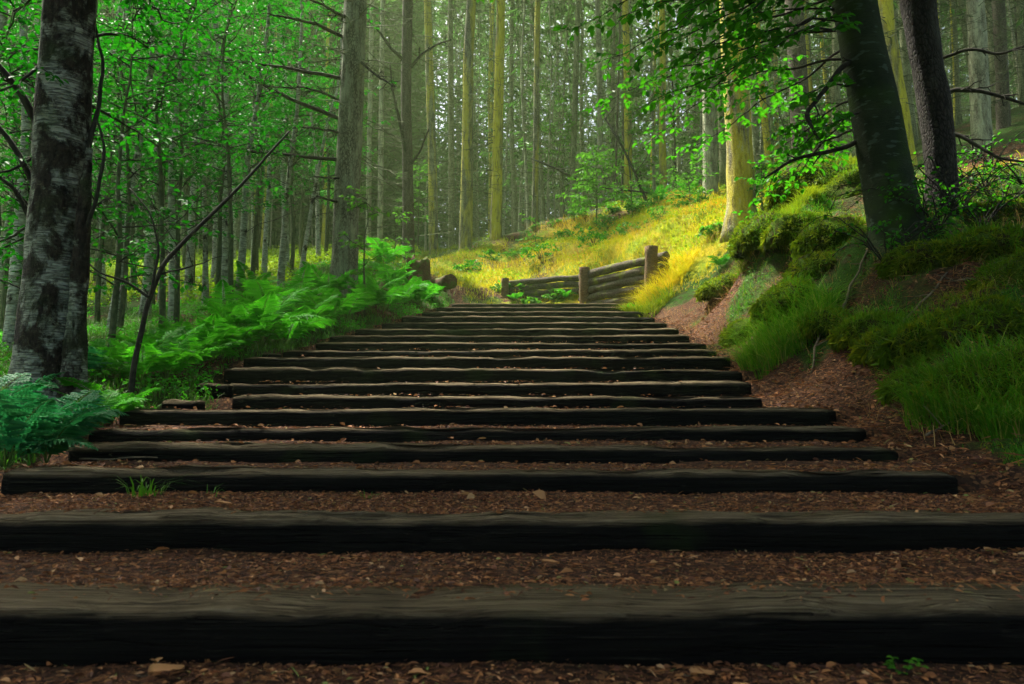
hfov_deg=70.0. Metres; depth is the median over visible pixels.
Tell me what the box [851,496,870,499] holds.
fallen leaf
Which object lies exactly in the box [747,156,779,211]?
leafy sapling
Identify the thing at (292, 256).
leafy sapling
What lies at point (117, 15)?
birch tree
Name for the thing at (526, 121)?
spruce tree
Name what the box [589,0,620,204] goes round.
spruce tree
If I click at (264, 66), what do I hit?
spruce tree
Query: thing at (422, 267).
tree stump
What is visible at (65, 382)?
fern
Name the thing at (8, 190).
leafy sapling
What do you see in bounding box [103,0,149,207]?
spruce tree
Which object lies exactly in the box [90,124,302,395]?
sapling
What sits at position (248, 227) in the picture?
spruce tree
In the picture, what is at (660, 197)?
fern
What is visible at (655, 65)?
spruce tree
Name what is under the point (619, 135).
spruce tree
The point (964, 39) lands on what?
spruce tree
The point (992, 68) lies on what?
spruce tree
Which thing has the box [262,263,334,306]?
fern
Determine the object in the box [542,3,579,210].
spruce tree
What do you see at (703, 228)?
shrub
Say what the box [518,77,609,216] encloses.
leafy sapling
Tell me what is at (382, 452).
step log
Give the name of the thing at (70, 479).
step log
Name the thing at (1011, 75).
spruce tree
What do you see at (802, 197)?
grass tuft
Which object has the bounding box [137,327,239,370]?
fern
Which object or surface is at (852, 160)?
grass tuft
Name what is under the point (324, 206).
spruce tree
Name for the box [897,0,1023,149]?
spruce tree
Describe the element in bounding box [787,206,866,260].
mossy hummock
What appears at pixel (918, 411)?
grass tuft
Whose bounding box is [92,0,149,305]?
birch tree
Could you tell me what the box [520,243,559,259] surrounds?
shrub
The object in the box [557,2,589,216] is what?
spruce tree
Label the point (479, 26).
spruce tree
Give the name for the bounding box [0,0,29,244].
birch tree
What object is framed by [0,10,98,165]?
leafy sapling
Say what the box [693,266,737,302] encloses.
mossy hummock
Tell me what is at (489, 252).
shrub
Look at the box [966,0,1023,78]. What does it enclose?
spruce tree
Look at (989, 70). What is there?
spruce tree
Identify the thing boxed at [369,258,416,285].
fern
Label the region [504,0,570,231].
spruce tree
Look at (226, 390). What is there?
log offcut
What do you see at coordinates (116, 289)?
leafy sapling
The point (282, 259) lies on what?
birch tree
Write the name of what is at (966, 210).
mossy hummock
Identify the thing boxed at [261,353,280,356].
log offcut
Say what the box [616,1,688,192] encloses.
spruce tree
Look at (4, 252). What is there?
birch tree
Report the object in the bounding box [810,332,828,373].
stick
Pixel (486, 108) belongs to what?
spruce tree
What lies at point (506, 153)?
spruce tree
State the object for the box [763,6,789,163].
spruce tree
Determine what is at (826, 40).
spruce tree
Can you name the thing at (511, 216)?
spruce tree
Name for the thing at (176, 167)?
spruce tree
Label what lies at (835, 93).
spruce tree
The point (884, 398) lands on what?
mossy hummock
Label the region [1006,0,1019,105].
spruce tree
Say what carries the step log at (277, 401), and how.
on the ground at (676, 304)
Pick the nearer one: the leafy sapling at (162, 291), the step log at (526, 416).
the step log at (526, 416)
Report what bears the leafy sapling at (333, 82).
on the ground at (676, 304)
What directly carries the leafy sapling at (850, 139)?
on the ground at (676, 304)
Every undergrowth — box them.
[0,256,447,400]
[87,240,422,305]
[443,167,966,303]
[730,167,1023,370]
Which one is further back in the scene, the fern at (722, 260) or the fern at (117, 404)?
the fern at (722, 260)
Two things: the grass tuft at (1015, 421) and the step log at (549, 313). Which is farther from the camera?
the step log at (549, 313)
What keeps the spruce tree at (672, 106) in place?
on the ground at (676, 304)
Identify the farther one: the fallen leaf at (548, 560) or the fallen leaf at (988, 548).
the fallen leaf at (988, 548)
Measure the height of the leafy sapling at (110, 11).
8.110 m
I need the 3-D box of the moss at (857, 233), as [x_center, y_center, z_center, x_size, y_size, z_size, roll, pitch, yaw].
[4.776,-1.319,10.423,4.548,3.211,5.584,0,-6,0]
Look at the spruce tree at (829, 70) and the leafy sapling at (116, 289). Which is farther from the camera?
the spruce tree at (829, 70)
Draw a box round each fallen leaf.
[137,663,184,676]
[149,657,162,662]
[210,500,231,503]
[537,559,558,563]
[683,666,714,675]
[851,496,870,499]
[864,463,881,465]
[980,547,1000,551]
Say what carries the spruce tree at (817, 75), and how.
on the ground at (676, 304)
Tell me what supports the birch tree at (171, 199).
on the ground at (676, 304)
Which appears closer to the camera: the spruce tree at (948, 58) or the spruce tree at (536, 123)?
the spruce tree at (948, 58)
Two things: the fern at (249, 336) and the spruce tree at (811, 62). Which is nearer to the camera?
the fern at (249, 336)
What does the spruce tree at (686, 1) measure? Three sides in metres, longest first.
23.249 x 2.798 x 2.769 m
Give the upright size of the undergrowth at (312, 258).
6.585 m
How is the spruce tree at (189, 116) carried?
on the ground at (676, 304)
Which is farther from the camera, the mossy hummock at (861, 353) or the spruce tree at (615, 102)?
the spruce tree at (615, 102)
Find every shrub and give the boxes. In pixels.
[452,259,482,272]
[479,249,501,261]
[489,280,513,291]
[502,248,524,262]
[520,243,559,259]
[521,296,541,303]
[542,288,564,299]
[547,219,563,226]
[550,223,588,239]
[568,208,587,218]
[573,226,613,247]
[594,213,620,230]
[605,206,620,212]
[612,219,648,237]
[624,198,657,212]
[644,200,672,223]
[671,200,692,207]
[685,185,698,194]
[687,187,712,205]
[695,221,722,237]
[755,191,764,210]
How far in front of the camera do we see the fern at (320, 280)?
12.30 m
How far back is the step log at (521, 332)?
10.45 m
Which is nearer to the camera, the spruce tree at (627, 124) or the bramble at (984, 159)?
the bramble at (984, 159)
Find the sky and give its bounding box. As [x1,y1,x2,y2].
[387,0,1016,236]
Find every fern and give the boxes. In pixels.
[0,373,63,419]
[0,391,99,467]
[1,390,128,463]
[15,372,63,394]
[22,393,118,436]
[51,390,151,427]
[56,377,163,421]
[88,326,185,381]
[88,338,144,371]
[88,346,111,373]
[107,327,166,349]
[122,323,224,378]
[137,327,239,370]
[153,312,197,334]
[156,313,253,360]
[192,279,267,323]
[197,287,324,347]
[200,299,301,351]
[220,298,337,345]
[221,260,279,292]
[224,279,309,313]
[256,294,339,333]
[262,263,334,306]
[293,287,365,326]
[300,261,356,295]
[326,287,378,319]
[339,273,408,310]
[358,264,389,288]
[359,237,412,264]
[360,272,416,309]
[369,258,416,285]
[387,276,430,306]
[404,276,445,305]
[423,284,444,298]
[507,292,523,299]
[557,289,576,298]
[642,183,672,203]
[674,176,701,191]
[708,254,729,266]
[755,172,762,188]
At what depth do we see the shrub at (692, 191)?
21.69 m
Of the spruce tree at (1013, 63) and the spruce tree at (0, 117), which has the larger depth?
the spruce tree at (1013, 63)
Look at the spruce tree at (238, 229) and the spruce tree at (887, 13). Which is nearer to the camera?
the spruce tree at (887, 13)
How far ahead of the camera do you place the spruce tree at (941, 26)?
29.09 m
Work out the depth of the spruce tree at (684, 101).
52.29 m
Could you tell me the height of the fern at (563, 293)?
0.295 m
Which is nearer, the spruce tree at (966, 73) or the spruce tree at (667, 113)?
the spruce tree at (966, 73)
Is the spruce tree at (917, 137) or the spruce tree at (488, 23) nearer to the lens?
the spruce tree at (917, 137)
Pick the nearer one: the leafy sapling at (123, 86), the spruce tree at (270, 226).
the leafy sapling at (123, 86)
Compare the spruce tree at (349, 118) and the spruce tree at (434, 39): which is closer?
the spruce tree at (349, 118)
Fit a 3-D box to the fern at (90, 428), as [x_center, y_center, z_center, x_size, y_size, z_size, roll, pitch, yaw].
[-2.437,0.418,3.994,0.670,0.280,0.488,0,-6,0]
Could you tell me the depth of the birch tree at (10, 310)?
8.28 m
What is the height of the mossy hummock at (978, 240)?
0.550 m
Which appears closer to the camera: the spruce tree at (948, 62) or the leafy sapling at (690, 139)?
the leafy sapling at (690, 139)
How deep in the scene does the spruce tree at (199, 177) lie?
36.87 m
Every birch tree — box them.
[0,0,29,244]
[0,0,131,350]
[0,0,214,410]
[0,3,34,312]
[0,3,132,226]
[2,1,182,254]
[30,0,267,334]
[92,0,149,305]
[92,0,166,312]
[93,0,224,314]
[97,1,242,306]
[98,10,206,283]
[108,1,292,306]
[114,0,270,321]
[165,0,258,284]
[166,0,225,302]
[171,0,321,301]
[175,4,258,259]
[192,0,396,286]
[207,2,308,279]
[208,72,295,269]
[236,0,335,273]
[252,0,394,280]
[277,6,339,261]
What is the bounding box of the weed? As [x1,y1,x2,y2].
[883,655,928,674]
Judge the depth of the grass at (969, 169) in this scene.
7.07 m
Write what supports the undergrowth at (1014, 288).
on the ground at (676, 304)
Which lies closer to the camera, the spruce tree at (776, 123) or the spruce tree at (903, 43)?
the spruce tree at (903, 43)
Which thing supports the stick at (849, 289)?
on the ground at (676, 304)
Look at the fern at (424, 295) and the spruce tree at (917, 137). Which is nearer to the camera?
the fern at (424, 295)
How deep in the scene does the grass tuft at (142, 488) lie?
2.85 m
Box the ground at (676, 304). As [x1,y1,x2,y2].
[0,106,1023,683]
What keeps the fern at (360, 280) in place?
on the ground at (676, 304)
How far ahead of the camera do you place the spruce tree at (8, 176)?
36.98 m
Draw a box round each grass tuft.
[117,474,201,497]
[612,282,684,317]
[617,244,704,309]
[708,270,869,379]
[730,183,828,280]
[791,152,856,203]
[847,321,1023,435]
[864,275,1017,377]
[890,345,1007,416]
[916,365,1023,441]
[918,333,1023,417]
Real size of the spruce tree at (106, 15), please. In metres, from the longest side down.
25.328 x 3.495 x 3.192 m
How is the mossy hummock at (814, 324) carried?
on the ground at (676, 304)
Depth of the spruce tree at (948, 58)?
18.22 m
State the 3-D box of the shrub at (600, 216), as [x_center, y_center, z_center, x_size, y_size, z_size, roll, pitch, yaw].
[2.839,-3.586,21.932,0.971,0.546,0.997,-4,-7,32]
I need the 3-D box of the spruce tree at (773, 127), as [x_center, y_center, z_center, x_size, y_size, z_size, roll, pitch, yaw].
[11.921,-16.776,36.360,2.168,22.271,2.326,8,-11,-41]
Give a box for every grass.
[0,263,453,470]
[403,150,1020,304]
[663,156,1023,447]
[726,161,1023,463]
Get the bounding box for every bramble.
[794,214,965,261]
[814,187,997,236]
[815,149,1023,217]
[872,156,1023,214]
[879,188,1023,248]
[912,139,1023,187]
[912,149,1023,188]
[918,169,1020,194]
[923,173,1023,201]
[929,190,1023,226]
[956,131,1023,165]
[957,151,1023,184]
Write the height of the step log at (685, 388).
0.211 m
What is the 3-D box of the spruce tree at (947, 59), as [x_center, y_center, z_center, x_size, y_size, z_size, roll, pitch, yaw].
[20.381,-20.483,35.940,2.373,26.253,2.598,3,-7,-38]
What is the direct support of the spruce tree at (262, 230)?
on the ground at (676, 304)
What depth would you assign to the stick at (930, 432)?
3.97 m
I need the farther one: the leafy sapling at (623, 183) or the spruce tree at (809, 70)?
the leafy sapling at (623, 183)
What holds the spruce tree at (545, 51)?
on the ground at (676, 304)
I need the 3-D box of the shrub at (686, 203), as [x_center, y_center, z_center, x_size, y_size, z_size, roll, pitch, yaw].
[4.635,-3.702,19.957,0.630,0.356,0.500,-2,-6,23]
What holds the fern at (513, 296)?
on the ground at (676, 304)
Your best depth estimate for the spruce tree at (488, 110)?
35.41 m
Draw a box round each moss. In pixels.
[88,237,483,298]
[694,159,1023,339]
[742,169,1023,465]
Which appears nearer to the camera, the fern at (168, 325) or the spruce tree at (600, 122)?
the fern at (168, 325)
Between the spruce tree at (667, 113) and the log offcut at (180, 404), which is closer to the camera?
the log offcut at (180, 404)
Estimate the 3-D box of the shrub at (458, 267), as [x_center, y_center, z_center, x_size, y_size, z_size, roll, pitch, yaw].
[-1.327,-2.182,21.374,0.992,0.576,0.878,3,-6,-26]
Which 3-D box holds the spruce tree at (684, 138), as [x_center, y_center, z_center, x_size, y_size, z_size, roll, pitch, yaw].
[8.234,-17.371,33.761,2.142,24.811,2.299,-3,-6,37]
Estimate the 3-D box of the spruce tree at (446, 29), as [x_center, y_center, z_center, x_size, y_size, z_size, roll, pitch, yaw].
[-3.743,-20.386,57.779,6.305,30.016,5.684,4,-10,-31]
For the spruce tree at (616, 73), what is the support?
on the ground at (676, 304)
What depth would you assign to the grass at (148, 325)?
8.74 m
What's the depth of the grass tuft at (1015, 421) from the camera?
3.67 m
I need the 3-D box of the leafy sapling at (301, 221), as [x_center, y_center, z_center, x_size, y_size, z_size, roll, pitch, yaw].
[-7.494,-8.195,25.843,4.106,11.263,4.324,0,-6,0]
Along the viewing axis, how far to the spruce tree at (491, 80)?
38.70 m
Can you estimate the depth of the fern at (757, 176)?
18.78 m
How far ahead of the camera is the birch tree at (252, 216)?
22.38 m
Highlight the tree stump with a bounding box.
[401,255,446,291]
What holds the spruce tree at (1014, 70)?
on the ground at (676, 304)
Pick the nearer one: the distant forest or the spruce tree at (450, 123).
the spruce tree at (450, 123)
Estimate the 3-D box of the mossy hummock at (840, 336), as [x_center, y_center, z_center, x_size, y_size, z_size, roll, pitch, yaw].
[2.933,-0.111,5.942,1.141,0.460,1.108,0,-6,0]
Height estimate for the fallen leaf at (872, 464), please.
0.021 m
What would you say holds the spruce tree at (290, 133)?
on the ground at (676, 304)
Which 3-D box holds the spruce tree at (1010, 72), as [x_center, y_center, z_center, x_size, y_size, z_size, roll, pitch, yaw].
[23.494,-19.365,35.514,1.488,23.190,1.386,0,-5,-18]
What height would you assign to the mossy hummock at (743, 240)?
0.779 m
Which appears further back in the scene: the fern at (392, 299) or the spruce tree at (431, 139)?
the spruce tree at (431, 139)
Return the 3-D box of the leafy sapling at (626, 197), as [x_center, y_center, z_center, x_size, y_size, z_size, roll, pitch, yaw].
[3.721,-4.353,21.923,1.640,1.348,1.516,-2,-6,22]
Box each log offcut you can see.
[162,399,204,409]
[196,383,233,398]
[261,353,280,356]
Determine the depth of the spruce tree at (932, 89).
7.72 m
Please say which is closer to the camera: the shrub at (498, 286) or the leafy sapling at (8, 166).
the leafy sapling at (8, 166)
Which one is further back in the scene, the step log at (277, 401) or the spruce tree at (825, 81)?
the spruce tree at (825, 81)
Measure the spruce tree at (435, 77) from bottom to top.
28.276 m
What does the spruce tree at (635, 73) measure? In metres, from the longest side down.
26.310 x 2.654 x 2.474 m
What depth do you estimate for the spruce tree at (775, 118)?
30.70 m
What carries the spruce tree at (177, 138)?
on the ground at (676, 304)
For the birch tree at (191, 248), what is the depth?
16.27 m
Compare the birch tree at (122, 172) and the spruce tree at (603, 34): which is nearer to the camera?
the birch tree at (122, 172)
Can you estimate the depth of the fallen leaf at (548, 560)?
2.05 m
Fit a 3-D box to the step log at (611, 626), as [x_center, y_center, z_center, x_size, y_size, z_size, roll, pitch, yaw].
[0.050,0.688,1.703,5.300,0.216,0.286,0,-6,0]
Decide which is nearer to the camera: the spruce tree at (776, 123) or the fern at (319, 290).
the fern at (319, 290)
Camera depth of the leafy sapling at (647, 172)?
34.79 m
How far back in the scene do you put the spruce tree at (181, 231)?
40.36 m
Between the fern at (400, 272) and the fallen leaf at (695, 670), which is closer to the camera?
the fallen leaf at (695, 670)
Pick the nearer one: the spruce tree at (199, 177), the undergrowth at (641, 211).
the undergrowth at (641, 211)
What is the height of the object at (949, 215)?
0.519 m
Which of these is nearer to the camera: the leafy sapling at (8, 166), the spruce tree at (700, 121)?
the leafy sapling at (8, 166)
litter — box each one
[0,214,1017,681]
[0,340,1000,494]
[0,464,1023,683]
[670,171,1023,496]
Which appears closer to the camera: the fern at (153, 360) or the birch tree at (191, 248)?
the fern at (153, 360)
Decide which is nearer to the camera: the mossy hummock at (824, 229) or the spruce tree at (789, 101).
the mossy hummock at (824, 229)
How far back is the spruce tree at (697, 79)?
37.71 m
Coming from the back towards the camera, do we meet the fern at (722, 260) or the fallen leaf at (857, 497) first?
the fern at (722, 260)
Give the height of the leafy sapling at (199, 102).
8.891 m
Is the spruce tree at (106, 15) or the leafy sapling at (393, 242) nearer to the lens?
the leafy sapling at (393, 242)
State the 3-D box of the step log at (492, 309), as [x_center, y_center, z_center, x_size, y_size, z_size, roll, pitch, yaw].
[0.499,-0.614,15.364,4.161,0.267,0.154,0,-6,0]
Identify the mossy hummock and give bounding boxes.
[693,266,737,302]
[717,313,758,348]
[725,203,789,261]
[734,268,832,323]
[753,205,825,255]
[762,154,857,211]
[775,247,844,280]
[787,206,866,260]
[788,296,867,340]
[805,299,918,352]
[819,164,861,199]
[831,313,921,366]
[860,294,999,372]
[871,354,943,406]
[873,228,970,280]
[909,284,1023,353]
[924,214,1023,265]
[931,192,1011,216]
[944,234,1023,292]
[964,190,1023,221]
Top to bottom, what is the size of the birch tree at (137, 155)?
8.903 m
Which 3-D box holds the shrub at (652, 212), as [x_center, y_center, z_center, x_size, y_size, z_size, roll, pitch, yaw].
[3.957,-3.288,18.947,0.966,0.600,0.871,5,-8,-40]
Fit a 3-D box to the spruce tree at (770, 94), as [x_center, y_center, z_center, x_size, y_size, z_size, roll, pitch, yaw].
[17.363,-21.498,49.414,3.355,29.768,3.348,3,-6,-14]
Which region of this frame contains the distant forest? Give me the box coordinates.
[0,0,1017,255]
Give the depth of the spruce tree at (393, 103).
57.04 m
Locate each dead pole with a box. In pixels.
[531,132,578,187]
[602,176,668,200]
[605,105,652,208]
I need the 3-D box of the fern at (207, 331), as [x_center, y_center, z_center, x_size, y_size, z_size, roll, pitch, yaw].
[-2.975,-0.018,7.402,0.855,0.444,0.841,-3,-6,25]
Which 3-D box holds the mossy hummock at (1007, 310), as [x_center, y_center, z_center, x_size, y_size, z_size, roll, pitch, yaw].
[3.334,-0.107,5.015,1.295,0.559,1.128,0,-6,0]
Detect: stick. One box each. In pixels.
[79,456,157,459]
[103,370,167,377]
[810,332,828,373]
[842,250,867,310]
[903,272,947,321]
[923,405,954,435]
[934,273,975,281]
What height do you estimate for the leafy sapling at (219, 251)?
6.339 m
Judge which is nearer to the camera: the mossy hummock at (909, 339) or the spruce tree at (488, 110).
the mossy hummock at (909, 339)
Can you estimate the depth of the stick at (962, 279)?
5.92 m
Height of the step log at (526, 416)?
0.219 m
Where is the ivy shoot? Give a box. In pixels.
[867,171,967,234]
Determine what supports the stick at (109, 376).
on the ground at (676, 304)
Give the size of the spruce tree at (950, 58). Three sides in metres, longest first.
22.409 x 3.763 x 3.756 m
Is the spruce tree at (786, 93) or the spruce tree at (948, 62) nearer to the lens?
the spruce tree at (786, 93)
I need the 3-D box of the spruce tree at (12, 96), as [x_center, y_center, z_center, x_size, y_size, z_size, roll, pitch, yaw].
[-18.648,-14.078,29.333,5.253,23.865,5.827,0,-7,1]
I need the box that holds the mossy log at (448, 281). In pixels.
[430,274,456,289]
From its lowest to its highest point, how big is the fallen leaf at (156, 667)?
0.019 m
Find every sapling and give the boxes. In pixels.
[0,0,113,266]
[0,0,126,333]
[0,0,153,249]
[0,0,184,288]
[0,0,187,208]
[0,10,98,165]
[0,16,173,252]
[4,0,233,352]
[17,5,225,331]
[32,0,195,323]
[90,0,312,323]
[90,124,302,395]
[92,0,261,309]
[92,0,290,328]
[93,0,193,281]
[93,0,244,295]
[112,2,273,288]
[133,2,256,275]
[137,0,321,301]
[143,0,305,303]
[182,0,338,280]
[191,0,331,274]
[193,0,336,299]
[231,0,338,275]
[234,0,339,257]
[297,2,384,259]
[308,87,377,224]
[338,185,389,316]
[366,211,420,262]
[394,160,441,248]
[515,213,552,246]
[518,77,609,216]
[555,144,630,225]
[589,73,666,199]
[606,174,641,203]
[609,179,661,214]
[619,158,670,198]
[653,148,718,203]
[669,108,718,186]
[732,54,835,222]
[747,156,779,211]
[768,76,790,151]
[818,83,853,144]
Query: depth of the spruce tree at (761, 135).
33.32 m
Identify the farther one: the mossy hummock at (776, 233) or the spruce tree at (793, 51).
the spruce tree at (793, 51)
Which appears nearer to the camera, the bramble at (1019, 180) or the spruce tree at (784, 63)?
the bramble at (1019, 180)
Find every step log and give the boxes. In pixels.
[0,507,1023,554]
[0,580,1023,666]
[1,464,957,494]
[68,441,899,463]
[88,425,866,442]
[119,407,836,426]
[224,366,741,384]
[229,381,750,396]
[232,394,761,408]
[243,356,729,370]
[283,348,716,356]
[315,342,705,350]
[329,334,688,343]
[355,328,678,335]
[382,322,666,329]
[402,315,654,322]
[422,311,642,316]
[437,307,628,311]
[451,303,621,307]
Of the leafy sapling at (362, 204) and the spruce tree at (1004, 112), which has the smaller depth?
the leafy sapling at (362, 204)
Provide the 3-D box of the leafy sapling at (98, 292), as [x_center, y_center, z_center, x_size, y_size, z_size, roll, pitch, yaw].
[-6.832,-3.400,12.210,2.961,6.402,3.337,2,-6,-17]
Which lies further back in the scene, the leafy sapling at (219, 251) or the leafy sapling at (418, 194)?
the leafy sapling at (418, 194)
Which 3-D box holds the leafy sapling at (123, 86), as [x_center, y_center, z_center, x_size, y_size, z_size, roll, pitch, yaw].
[-5.301,-2.363,9.675,2.507,4.702,2.667,5,-8,-42]
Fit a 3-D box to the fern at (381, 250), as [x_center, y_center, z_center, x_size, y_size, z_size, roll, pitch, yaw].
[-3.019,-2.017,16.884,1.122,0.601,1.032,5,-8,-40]
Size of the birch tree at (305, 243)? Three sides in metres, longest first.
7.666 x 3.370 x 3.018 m
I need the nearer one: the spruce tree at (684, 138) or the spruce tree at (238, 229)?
the spruce tree at (684, 138)
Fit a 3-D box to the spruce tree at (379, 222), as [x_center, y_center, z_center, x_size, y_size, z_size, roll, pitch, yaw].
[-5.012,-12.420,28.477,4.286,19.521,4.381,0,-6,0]
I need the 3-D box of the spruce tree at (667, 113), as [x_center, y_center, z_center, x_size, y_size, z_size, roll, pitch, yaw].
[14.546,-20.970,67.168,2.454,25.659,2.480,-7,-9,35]
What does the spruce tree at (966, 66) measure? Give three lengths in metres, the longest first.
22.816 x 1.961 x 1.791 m
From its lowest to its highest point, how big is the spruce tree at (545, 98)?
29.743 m
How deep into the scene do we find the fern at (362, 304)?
11.44 m
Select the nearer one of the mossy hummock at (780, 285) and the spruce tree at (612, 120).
the mossy hummock at (780, 285)
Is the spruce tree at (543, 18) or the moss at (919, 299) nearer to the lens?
the moss at (919, 299)
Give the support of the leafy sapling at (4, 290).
on the ground at (676, 304)
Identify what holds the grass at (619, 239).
on the ground at (676, 304)
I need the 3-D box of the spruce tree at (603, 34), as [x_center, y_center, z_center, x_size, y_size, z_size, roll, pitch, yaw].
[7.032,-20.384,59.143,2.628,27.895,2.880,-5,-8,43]
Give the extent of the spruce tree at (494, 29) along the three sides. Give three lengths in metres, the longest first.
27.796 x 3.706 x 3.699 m
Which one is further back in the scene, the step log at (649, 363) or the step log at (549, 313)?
the step log at (549, 313)
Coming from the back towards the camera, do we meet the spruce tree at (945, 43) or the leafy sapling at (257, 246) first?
the spruce tree at (945, 43)
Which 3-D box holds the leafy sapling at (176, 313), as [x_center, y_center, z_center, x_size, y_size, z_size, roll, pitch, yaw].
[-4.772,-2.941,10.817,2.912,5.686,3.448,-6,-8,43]
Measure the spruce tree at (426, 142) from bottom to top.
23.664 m
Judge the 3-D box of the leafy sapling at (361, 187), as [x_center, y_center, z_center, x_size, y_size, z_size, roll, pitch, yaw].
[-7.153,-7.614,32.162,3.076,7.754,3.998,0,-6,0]
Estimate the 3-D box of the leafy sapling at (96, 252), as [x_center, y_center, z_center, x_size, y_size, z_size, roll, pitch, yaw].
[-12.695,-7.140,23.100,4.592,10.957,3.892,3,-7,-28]
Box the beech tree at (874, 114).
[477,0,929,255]
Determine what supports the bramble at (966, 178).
on the ground at (676, 304)
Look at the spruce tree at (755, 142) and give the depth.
20.24 m
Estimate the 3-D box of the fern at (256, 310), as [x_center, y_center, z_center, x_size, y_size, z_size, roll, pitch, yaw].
[-2.932,-0.310,8.461,1.237,0.774,1.202,4,-7,-33]
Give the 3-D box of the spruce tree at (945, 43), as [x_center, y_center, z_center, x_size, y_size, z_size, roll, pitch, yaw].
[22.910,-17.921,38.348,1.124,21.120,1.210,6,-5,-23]
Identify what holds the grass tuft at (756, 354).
on the ground at (676, 304)
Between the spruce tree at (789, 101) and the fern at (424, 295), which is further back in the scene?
the spruce tree at (789, 101)
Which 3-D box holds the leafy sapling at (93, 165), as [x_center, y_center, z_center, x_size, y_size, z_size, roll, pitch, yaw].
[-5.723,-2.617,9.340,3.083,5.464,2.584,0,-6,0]
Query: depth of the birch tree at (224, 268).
14.27 m
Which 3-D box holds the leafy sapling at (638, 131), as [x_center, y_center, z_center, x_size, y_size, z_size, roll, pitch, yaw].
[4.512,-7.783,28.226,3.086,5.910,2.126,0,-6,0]
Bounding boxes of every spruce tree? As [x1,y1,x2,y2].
[0,3,41,218]
[0,11,20,206]
[0,14,19,246]
[0,16,12,239]
[94,1,165,258]
[94,2,112,89]
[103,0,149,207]
[140,2,168,254]
[144,7,192,254]
[146,0,211,255]
[146,0,218,255]
[163,30,208,246]
[182,0,417,303]
[189,3,221,238]
[197,1,208,255]
[207,2,289,256]
[208,0,264,240]
[210,0,298,252]
[238,0,266,254]
[239,0,269,233]
[256,2,286,255]
[259,0,332,252]
[262,32,281,250]
[296,0,321,246]
[307,5,371,245]
[309,0,340,248]
[323,0,434,246]
[329,0,415,251]
[361,0,463,262]
[376,5,412,242]
[386,1,418,236]
[388,0,485,253]
[396,9,424,241]
[413,0,492,247]
[413,0,523,252]
[413,1,444,251]
[420,9,444,249]
[425,0,442,230]
[434,0,487,242]
[434,0,503,246]
[434,7,463,225]
[438,0,554,240]
[440,0,508,242]
[443,1,477,244]
[462,0,489,238]
[462,0,520,237]
[472,0,564,239]
[473,0,510,236]
[473,2,522,234]
[475,1,494,230]
[481,4,489,199]
[488,0,588,225]
[491,0,531,234]
[502,0,529,233]
[502,1,530,223]
[503,0,546,227]
[503,0,551,230]
[503,1,546,229]
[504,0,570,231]
[509,0,532,231]
[519,1,554,221]
[527,0,563,221]
[529,0,595,217]
[538,1,565,219]
[539,0,621,216]
[540,0,567,220]
[541,0,560,220]
[541,0,579,209]
[541,0,619,216]
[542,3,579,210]
[547,0,582,219]
[550,0,635,208]
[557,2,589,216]
[559,0,579,216]
[576,0,643,207]
[580,0,677,203]
[587,0,617,209]
[587,0,646,201]
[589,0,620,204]
[589,0,635,189]
[590,0,641,202]
[594,2,632,201]
[596,0,628,193]
[596,0,654,204]
[600,1,656,199]
[603,0,623,203]
[615,0,647,176]
[615,0,651,196]
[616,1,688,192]
[630,0,681,190]
[632,0,674,187]
[636,0,699,190]
[640,4,763,194]
[652,2,695,189]
[652,5,685,188]
[658,7,676,178]
[659,0,807,188]
[665,7,718,182]
[666,23,701,183]
[668,0,700,183]
[673,0,699,178]
[685,5,715,186]
[687,0,701,169]
[688,0,817,190]
[689,9,702,182]
[714,23,718,160]
[715,0,776,242]
[749,0,853,158]
[749,2,783,177]
[750,5,773,176]
[752,11,786,166]
[754,6,780,159]
[759,0,786,161]
[760,0,847,165]
[761,0,790,170]
[762,3,788,164]
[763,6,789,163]
[764,5,789,158]
[765,0,913,159]
[766,8,789,159]
[772,1,845,148]
[772,4,791,155]
[773,2,791,160]
[773,7,819,168]
[779,0,831,151]
[787,0,854,156]
[800,0,996,165]
[809,1,832,155]
[810,1,829,149]
[810,16,902,151]
[811,5,852,132]
[811,11,849,158]
[814,27,856,156]
[816,3,855,155]
[816,5,850,157]
[826,15,919,148]
[830,0,989,145]
[831,22,852,158]
[893,0,1003,136]
[893,2,939,114]
[894,1,918,139]
[895,0,1023,117]
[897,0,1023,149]
[899,0,1023,215]
[899,47,950,136]
[910,0,989,119]
[914,0,968,122]
[915,0,1009,124]
[937,0,951,82]
[937,0,1013,92]
[937,1,965,101]
[938,0,1023,106]
[939,0,1023,129]
[940,1,952,81]
[940,2,965,125]
[941,2,965,120]
[942,1,951,84]
[944,10,969,117]
[947,0,1012,121]
[958,0,1017,80]
[958,21,969,122]
[960,25,1007,90]
[965,2,1016,108]
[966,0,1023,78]
[1005,4,1017,91]
[1006,0,1018,78]
[1006,0,1018,106]
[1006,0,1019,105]
[1007,27,1017,107]
[1008,2,1019,100]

